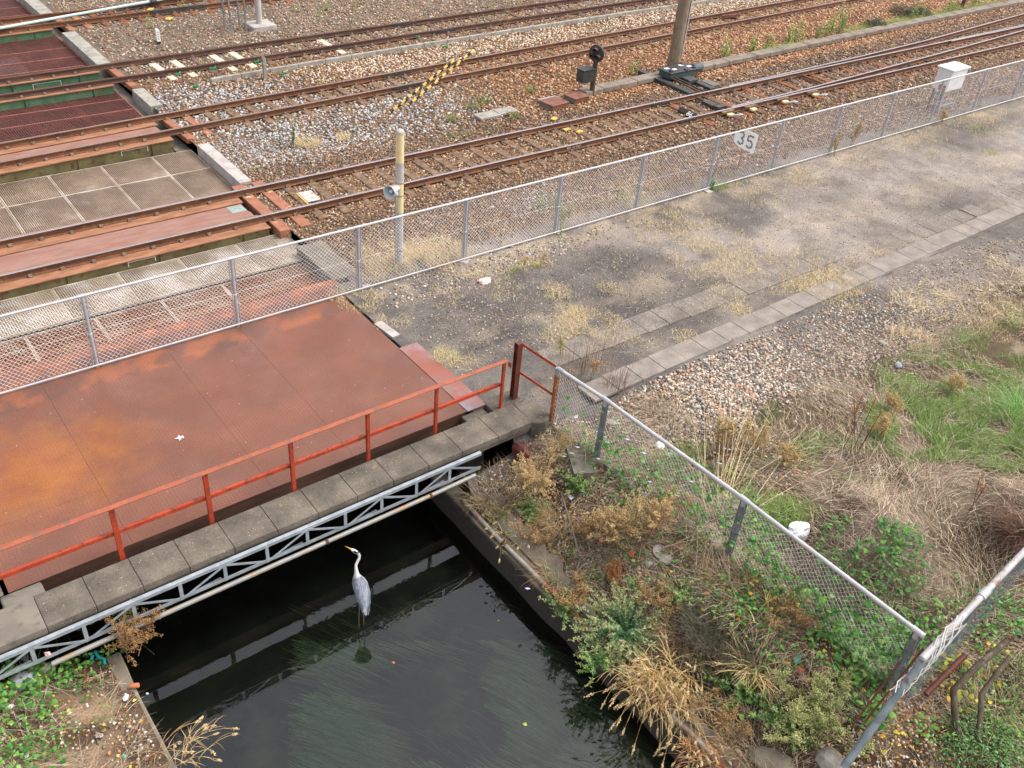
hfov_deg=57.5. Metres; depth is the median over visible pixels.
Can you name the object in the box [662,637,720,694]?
heather mat
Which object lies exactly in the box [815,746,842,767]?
stone
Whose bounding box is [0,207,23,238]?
walkway grating
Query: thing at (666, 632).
weed tangle
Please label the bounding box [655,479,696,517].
weed tangle
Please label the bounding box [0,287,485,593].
steel deck
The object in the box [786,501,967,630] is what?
vine mound
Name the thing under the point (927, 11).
shrub
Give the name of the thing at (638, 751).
water weed
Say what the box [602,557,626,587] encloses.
weed
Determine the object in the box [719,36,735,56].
weed
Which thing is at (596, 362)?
dried weed
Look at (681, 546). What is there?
clay pot
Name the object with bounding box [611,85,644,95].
sedum
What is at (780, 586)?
foxtail grass
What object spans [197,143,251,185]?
concrete kerb
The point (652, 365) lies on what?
slab path
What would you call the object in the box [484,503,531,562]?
weed
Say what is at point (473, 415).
concrete block
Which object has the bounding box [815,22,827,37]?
weed
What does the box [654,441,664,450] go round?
stone
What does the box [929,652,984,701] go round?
vine bush
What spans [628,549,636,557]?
clay pot
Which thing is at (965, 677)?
pipe
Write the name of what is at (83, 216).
walkway grating
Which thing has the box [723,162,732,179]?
dried weed
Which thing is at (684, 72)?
point machine
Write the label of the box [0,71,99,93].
bridge girder
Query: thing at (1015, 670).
leafy shrub
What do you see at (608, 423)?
stone
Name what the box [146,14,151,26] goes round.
weed
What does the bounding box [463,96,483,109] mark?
weed
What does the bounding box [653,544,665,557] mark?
stone
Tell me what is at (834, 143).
dried weed
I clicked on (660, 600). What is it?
weed tangle
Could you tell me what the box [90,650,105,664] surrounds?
twine
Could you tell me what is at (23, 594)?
concrete block
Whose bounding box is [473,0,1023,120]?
cable trough
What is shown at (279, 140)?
weed
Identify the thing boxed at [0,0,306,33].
railway track
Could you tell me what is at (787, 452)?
plume plant
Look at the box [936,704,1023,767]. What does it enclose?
leafy shrub
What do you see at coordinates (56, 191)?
walkway grating
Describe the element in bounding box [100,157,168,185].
walkway grating
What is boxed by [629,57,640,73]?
weed
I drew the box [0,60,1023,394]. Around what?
chain link fence
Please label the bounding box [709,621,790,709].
straw clump
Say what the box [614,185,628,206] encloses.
weed
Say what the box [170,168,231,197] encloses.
walkway grating
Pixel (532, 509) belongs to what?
weed
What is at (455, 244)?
dry grass
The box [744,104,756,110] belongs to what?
rail bond box
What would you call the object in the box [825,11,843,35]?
weed
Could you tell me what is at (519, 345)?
steel post
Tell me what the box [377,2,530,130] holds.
stay wire
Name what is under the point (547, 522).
weed tangle
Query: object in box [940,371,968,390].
plume plant
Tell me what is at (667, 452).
stone
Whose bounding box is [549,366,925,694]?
chain-link fence
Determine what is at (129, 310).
walkway grating
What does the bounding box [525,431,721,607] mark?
vine flowers
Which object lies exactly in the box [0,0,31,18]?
floor grating
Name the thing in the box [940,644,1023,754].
grass clump
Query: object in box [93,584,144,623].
seedhead plant
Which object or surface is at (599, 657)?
weed
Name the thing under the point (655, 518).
seedhead plant
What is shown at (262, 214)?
railway track
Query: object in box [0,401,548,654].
concrete parapet
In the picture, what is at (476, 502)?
weed tangle
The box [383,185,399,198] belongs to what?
horn loudspeaker
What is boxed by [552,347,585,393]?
dried weed
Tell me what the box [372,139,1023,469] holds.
gravel
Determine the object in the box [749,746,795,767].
concrete lump
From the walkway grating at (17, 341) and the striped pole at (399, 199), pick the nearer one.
the walkway grating at (17, 341)
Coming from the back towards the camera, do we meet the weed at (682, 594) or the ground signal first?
the ground signal
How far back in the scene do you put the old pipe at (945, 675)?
12.38 m
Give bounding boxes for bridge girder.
[0,20,42,25]
[0,28,53,57]
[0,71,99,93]
[0,84,115,127]
[0,122,157,155]
[0,136,173,201]
[0,191,242,256]
[0,215,270,323]
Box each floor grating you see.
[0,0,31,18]
[0,34,88,77]
[0,90,143,141]
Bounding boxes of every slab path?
[577,198,1023,402]
[891,183,1023,243]
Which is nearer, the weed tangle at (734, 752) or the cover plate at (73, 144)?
the weed tangle at (734, 752)
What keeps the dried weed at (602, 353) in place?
on the ground at (719, 202)
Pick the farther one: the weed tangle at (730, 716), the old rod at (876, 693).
the weed tangle at (730, 716)
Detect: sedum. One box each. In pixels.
[589,93,614,102]
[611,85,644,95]
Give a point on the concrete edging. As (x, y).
(248, 74)
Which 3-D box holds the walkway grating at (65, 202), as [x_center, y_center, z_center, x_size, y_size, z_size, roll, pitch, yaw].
[-10.663,-3.845,21.333,1.259,0.054,1.565,-21,44,-32]
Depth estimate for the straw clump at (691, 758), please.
12.37 m
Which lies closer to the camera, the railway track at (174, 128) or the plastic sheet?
the plastic sheet
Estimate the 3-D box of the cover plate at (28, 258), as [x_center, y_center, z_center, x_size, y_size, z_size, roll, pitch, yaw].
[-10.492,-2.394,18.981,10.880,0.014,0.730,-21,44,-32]
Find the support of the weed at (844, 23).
on the ground at (719, 202)
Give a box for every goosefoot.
[762,665,878,759]
[779,716,828,751]
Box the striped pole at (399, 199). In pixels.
[394,128,403,264]
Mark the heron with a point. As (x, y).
(361, 589)
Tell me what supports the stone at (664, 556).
on the ground at (719, 202)
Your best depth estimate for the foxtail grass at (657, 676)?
12.93 m
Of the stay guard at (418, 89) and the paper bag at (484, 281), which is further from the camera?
the stay guard at (418, 89)
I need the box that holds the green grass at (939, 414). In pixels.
[241,0,1023,553]
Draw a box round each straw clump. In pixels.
[659,729,736,767]
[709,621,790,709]
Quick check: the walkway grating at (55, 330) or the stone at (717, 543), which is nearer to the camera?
the stone at (717, 543)
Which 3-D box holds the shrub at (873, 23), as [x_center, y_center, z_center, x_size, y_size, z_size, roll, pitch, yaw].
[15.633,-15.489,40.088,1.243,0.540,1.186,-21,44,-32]
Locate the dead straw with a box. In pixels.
[0,128,1023,767]
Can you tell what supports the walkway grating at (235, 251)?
attached to the bridge girder at (31, 283)
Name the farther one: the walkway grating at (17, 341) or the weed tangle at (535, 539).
the walkway grating at (17, 341)
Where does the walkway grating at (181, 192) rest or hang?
on the support beam at (95, 199)
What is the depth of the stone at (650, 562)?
14.39 m
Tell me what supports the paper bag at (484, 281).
on the ground at (719, 202)
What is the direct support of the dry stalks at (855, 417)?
on the ground at (719, 202)
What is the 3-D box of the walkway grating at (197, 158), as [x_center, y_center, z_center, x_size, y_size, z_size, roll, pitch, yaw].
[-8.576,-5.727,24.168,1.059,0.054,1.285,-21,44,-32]
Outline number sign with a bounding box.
[734,130,757,168]
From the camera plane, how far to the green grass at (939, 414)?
17.04 m
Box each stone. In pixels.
[9,670,37,690]
[38,663,54,676]
[606,419,616,425]
[644,557,655,568]
[653,544,665,557]
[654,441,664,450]
[659,553,673,564]
[664,450,678,459]
[710,539,725,548]
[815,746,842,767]
[878,340,886,345]
[895,361,901,367]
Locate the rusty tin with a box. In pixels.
[511,443,530,461]
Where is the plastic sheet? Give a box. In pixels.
[795,650,801,661]
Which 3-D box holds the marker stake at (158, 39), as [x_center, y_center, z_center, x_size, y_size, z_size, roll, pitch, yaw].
[-11.661,-11.434,30.723,0.114,0.570,0.114,-21,44,-32]
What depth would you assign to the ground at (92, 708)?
11.87 m
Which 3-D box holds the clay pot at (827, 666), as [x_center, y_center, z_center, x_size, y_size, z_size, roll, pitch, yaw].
[4.247,3.885,12.668,0.110,0.107,0.130,17,58,15]
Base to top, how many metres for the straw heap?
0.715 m
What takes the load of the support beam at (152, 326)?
attached to the abutment wall
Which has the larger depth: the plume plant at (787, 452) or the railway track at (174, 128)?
the railway track at (174, 128)
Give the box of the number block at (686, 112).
[677,107,697,116]
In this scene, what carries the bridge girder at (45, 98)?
attached to the abutment wall
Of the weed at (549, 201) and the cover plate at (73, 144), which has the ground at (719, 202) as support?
the weed at (549, 201)
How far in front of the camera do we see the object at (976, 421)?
16.91 m
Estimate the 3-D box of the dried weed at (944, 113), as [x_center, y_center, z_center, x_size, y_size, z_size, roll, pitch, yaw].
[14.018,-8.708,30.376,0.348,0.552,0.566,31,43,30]
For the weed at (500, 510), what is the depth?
15.66 m
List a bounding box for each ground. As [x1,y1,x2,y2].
[0,587,169,767]
[39,0,1023,767]
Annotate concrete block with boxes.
[0,582,44,608]
[461,409,486,423]
[483,390,522,412]
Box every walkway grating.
[0,176,62,207]
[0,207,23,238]
[0,289,71,340]
[0,336,37,370]
[7,196,82,233]
[25,318,109,360]
[48,166,116,196]
[51,273,138,320]
[65,186,138,220]
[95,301,176,340]
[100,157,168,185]
[117,258,200,303]
[118,175,192,209]
[152,150,210,174]
[161,285,238,321]
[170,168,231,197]
[177,244,259,286]
[221,263,321,304]
[234,234,300,271]
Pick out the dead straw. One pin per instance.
(878, 494)
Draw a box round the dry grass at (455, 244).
[240,91,1023,369]
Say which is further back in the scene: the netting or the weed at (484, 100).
the weed at (484, 100)
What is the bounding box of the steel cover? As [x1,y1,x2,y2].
[721,14,739,17]
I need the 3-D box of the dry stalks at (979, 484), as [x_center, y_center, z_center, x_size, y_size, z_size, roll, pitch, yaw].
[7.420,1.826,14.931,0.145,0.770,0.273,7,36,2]
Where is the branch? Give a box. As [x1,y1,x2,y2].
[560,492,578,553]
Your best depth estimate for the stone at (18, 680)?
12.05 m
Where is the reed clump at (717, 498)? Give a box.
[654,372,829,587]
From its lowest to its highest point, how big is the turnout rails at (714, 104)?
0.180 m
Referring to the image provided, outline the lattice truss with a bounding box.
[0,451,481,679]
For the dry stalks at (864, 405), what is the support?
on the ground at (719, 202)
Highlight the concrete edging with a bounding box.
[210,0,726,82]
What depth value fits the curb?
14.23 m
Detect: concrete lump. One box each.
[566,446,596,480]
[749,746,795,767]
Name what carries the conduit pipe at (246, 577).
attached to the lattice truss
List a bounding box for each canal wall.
[106,652,175,767]
[429,472,747,767]
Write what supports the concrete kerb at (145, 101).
on the ground at (719, 202)
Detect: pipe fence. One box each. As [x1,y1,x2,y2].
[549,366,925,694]
[840,547,1023,767]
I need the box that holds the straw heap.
[973,487,1023,560]
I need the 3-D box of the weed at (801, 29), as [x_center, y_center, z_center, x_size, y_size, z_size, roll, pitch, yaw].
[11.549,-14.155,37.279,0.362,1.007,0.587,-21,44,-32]
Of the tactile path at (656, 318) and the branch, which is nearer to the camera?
the branch
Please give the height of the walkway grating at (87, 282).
0.054 m
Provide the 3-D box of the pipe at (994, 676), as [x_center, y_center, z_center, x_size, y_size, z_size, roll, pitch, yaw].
[6.186,4.040,12.134,0.242,0.413,1.293,25,41,24]
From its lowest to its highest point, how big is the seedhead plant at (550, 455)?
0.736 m
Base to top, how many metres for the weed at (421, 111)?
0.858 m
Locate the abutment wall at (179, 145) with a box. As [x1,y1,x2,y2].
[1,0,484,494]
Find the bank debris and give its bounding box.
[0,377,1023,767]
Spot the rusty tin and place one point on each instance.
(516, 448)
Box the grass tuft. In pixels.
[974,372,1023,431]
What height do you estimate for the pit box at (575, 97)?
0.185 m
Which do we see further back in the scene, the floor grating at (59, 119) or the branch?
the floor grating at (59, 119)
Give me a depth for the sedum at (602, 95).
30.13 m
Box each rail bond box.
[721,109,742,116]
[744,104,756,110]
[776,97,797,103]
[807,90,827,96]
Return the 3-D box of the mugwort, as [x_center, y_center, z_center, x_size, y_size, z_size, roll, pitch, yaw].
[1.690,3.426,13.698,1.712,0.863,1.676,-21,44,-32]
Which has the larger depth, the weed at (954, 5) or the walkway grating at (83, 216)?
the weed at (954, 5)
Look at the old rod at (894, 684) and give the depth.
11.76 m
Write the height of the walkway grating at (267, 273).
0.054 m
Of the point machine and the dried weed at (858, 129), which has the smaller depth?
the dried weed at (858, 129)
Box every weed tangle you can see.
[451,465,528,525]
[509,513,556,550]
[515,540,591,600]
[520,491,587,545]
[552,570,596,610]
[570,508,607,539]
[616,434,682,489]
[634,577,688,617]
[636,600,705,669]
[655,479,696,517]
[684,530,767,604]
[690,692,752,736]
[706,707,790,767]
[764,587,821,631]
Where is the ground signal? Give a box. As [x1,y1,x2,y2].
[576,45,604,95]
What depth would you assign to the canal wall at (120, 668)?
12.58 m
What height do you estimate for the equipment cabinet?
1.560 m
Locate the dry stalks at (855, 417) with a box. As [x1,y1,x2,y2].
[848,398,881,459]
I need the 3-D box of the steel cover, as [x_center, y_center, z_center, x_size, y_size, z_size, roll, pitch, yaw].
[9.171,-15.457,39.093,0.800,0.120,0.240,-13,40,-23]
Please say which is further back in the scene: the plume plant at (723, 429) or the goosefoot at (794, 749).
the plume plant at (723, 429)
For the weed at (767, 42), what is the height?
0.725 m
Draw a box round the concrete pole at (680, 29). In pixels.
[667,0,692,65]
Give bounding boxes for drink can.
[128,683,139,688]
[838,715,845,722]
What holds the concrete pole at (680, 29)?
on the ground at (719, 202)
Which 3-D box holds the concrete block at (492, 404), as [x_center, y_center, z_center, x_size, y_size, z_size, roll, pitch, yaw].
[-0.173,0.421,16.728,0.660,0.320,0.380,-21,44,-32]
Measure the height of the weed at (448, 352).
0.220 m
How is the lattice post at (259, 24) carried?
on the ground at (719, 202)
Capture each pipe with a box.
[51,473,475,665]
[923,653,967,696]
[950,638,1009,743]
[976,655,1011,740]
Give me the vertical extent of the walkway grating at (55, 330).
0.054 m
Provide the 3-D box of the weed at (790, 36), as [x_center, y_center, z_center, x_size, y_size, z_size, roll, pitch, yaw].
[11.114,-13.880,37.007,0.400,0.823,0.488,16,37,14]
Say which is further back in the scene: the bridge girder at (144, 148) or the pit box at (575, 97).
the pit box at (575, 97)
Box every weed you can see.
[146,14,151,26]
[241,603,672,767]
[276,118,281,148]
[290,113,296,147]
[290,115,294,143]
[418,110,424,137]
[433,343,464,364]
[443,112,459,122]
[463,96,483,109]
[472,88,492,104]
[481,495,525,527]
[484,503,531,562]
[506,108,522,118]
[514,489,555,524]
[518,252,548,271]
[526,83,537,93]
[537,587,591,629]
[538,190,552,211]
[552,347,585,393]
[556,336,564,356]
[560,202,572,219]
[561,334,597,376]
[563,469,600,497]
[573,630,625,686]
[582,326,620,373]
[588,356,605,380]
[599,356,635,394]
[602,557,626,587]
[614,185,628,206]
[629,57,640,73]
[662,577,708,615]
[710,176,715,189]
[710,657,770,707]
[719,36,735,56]
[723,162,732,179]
[748,690,802,735]
[749,34,756,50]
[763,33,774,47]
[786,23,795,42]
[794,16,807,39]
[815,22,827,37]
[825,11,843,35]
[832,134,841,155]
[838,0,850,30]
[850,118,864,145]
[911,0,926,17]
[937,109,948,123]
[947,0,957,10]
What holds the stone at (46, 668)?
on the ground at (92, 708)
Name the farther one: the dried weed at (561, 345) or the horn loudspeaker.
the horn loudspeaker
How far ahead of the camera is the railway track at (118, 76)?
31.52 m
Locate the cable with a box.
[0,0,162,29]
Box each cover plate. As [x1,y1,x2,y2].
[0,127,159,160]
[0,204,253,272]
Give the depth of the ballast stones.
29.66 m
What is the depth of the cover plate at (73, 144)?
24.02 m
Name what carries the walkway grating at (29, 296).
attached to the bridge girder at (31, 283)
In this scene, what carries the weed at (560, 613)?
on the canal wall at (470, 537)
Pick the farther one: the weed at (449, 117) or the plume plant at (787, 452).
the weed at (449, 117)
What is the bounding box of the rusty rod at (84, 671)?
[82,669,86,690]
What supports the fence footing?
on the ground at (719, 202)
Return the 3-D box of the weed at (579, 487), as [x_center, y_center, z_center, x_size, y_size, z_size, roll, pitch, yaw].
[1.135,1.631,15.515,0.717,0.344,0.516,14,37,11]
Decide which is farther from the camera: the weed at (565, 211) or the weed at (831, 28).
the weed at (831, 28)
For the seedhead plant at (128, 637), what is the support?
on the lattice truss
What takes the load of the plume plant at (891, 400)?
on the ground at (719, 202)
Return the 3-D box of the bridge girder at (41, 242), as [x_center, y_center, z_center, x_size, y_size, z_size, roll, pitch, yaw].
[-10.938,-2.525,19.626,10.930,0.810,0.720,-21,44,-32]
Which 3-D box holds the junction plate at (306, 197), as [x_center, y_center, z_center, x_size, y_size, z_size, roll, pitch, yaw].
[-4.905,-4.503,22.533,0.385,0.065,0.660,-19,43,-30]
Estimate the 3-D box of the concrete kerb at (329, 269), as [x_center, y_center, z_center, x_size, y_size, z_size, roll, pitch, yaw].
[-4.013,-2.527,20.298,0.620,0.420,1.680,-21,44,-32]
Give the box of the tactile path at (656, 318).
[537,248,842,366]
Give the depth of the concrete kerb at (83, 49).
29.74 m
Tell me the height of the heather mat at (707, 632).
0.235 m
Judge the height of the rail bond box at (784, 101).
0.165 m
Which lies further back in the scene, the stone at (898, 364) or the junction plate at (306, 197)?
the junction plate at (306, 197)
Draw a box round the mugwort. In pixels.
[567,574,674,682]
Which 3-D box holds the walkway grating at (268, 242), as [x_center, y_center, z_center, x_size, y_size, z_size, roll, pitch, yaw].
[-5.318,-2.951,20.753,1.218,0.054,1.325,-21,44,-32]
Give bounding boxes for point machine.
[637,62,720,94]
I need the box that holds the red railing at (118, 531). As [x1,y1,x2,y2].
[0,359,511,579]
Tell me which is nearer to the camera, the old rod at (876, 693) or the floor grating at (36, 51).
the old rod at (876, 693)
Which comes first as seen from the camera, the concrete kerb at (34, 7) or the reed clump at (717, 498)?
the reed clump at (717, 498)
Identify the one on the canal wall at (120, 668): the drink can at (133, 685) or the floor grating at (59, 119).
the drink can at (133, 685)
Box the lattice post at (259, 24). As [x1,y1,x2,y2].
[221,0,276,32]
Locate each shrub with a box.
[863,16,886,27]
[886,3,919,17]
[907,5,934,16]
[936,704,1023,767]
[983,647,1023,711]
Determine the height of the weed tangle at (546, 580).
0.596 m
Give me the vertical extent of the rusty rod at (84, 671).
0.085 m
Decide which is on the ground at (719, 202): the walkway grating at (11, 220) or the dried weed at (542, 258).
the dried weed at (542, 258)
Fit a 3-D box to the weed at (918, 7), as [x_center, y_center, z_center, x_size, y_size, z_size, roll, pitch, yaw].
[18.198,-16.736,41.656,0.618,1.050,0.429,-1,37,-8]
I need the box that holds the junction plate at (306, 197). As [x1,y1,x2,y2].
[296,190,319,203]
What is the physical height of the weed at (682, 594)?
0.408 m
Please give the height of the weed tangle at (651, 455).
0.612 m
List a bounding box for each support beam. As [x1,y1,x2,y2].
[0,170,209,226]
[0,278,316,371]
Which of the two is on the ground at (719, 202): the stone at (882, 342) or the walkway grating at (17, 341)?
the stone at (882, 342)
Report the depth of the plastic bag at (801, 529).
14.35 m
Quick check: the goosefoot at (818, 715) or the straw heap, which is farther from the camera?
the straw heap
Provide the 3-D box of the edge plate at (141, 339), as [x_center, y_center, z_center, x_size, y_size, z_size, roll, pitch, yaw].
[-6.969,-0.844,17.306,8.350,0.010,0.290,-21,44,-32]
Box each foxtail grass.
[584,631,733,767]
[726,582,796,637]
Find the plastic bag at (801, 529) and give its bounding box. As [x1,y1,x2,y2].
[788,521,809,540]
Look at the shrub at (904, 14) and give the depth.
42.22 m
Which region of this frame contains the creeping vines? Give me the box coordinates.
[0,396,1023,767]
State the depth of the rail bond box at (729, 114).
29.38 m
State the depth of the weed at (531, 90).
30.20 m
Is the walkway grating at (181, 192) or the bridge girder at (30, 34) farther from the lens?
the bridge girder at (30, 34)
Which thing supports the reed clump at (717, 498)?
on the ground at (719, 202)
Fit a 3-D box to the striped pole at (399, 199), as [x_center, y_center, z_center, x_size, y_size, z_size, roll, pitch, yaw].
[-2.343,-3.791,19.383,0.181,3.095,0.266,4,36,-2]
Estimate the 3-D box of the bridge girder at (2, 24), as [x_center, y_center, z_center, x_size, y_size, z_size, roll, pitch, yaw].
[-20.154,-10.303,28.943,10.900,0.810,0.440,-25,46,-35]
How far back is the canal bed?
14.51 m
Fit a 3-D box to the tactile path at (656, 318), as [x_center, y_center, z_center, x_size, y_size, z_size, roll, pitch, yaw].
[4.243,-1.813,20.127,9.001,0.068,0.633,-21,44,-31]
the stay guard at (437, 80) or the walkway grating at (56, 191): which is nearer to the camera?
the walkway grating at (56, 191)
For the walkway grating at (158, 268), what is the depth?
19.37 m
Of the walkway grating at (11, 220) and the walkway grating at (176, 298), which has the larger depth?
the walkway grating at (11, 220)
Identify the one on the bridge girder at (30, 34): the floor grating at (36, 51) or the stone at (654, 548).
the floor grating at (36, 51)
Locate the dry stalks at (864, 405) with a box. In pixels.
[842,394,868,450]
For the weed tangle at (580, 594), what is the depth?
14.21 m
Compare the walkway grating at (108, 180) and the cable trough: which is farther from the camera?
the cable trough
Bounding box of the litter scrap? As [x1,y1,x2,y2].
[94,733,103,737]
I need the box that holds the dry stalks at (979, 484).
[968,479,986,511]
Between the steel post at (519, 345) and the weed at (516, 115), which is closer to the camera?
the steel post at (519, 345)
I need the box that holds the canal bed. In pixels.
[0,27,659,767]
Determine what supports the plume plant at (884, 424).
on the ground at (719, 202)
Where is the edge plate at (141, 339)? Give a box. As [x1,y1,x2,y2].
[0,280,338,381]
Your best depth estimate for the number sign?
25.52 m
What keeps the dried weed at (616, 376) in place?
on the slab path at (652, 365)
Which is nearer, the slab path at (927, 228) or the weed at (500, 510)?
the weed at (500, 510)
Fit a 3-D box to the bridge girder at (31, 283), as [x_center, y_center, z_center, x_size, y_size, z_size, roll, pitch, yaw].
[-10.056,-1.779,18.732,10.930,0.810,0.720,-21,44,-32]
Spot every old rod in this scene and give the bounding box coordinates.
[850,661,900,727]
[864,647,923,722]
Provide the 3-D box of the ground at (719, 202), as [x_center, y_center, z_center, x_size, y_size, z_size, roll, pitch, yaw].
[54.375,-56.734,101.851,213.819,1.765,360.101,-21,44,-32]
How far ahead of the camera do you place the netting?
11.55 m
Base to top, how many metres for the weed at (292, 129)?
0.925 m
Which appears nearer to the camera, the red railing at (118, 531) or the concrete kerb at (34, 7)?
the red railing at (118, 531)
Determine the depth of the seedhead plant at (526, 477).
15.36 m
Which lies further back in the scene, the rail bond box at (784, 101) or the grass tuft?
the rail bond box at (784, 101)
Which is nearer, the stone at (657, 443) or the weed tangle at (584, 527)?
the weed tangle at (584, 527)
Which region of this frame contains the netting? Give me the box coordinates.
[889,615,966,695]
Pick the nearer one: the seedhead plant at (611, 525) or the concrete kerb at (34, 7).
the seedhead plant at (611, 525)
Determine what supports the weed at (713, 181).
on the ground at (719, 202)
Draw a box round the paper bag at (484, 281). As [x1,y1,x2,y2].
[478,277,490,284]
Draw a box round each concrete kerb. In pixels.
[18,0,52,22]
[62,31,111,76]
[132,88,162,115]
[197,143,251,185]
[296,240,354,289]
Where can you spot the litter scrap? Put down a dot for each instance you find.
(97, 735)
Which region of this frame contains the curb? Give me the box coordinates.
[462,499,725,767]
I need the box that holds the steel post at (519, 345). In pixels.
[509,340,555,399]
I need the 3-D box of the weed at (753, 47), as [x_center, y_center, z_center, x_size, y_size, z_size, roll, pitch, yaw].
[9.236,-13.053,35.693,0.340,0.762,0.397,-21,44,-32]
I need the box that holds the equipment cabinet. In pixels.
[926,61,970,112]
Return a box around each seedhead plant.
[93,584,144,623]
[103,604,165,665]
[144,716,237,767]
[506,451,557,500]
[532,432,576,468]
[581,498,638,549]
[614,487,680,546]
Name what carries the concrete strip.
on the abutment wall at (179, 145)
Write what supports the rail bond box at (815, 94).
on the railway track at (262, 214)
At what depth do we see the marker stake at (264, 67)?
28.75 m
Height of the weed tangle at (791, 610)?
0.526 m
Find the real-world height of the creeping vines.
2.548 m
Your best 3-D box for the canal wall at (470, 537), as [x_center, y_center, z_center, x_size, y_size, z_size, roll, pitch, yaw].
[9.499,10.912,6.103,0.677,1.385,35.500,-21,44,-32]
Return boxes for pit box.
[539,96,568,110]
[563,90,589,103]
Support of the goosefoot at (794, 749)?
on the ground at (719, 202)
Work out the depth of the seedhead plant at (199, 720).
11.73 m
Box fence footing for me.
[459,258,469,263]
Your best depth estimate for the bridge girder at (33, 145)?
24.24 m
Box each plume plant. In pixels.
[715,415,738,453]
[738,417,773,456]
[775,441,805,468]
[871,409,895,442]
[882,389,905,414]
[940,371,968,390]
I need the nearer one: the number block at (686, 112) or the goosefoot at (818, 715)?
the goosefoot at (818, 715)
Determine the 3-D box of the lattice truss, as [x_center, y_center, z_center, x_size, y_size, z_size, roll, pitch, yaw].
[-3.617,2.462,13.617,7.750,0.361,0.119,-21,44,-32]
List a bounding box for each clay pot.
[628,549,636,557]
[675,544,684,551]
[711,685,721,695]
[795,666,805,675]
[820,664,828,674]
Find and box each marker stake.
[155,28,160,44]
[262,56,267,79]
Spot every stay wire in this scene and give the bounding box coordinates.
[372,0,526,127]
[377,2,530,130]
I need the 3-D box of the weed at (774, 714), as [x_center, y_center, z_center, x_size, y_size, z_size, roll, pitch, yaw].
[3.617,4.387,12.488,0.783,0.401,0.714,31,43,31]
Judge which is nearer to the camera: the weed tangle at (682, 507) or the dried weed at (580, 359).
the weed tangle at (682, 507)
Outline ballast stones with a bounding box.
[43,0,1023,276]
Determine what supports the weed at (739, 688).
on the ground at (719, 202)
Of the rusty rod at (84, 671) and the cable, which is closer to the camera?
the rusty rod at (84, 671)
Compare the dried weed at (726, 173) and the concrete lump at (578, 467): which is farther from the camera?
the dried weed at (726, 173)
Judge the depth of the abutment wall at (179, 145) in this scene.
23.10 m
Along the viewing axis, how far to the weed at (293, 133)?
24.95 m
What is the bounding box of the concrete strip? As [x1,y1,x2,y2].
[374,321,399,339]
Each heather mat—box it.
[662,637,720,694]
[675,584,773,667]
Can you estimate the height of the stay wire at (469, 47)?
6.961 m
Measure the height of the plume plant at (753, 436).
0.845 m
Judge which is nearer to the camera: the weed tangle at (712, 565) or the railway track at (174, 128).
the weed tangle at (712, 565)
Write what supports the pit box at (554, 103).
on the ground at (719, 202)
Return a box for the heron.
[345,546,370,643]
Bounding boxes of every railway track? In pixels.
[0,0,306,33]
[0,0,678,100]
[0,0,879,168]
[0,24,1023,283]
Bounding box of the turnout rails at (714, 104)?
[696,12,1023,110]
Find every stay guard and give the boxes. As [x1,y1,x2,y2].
[388,59,454,114]
[406,49,474,106]

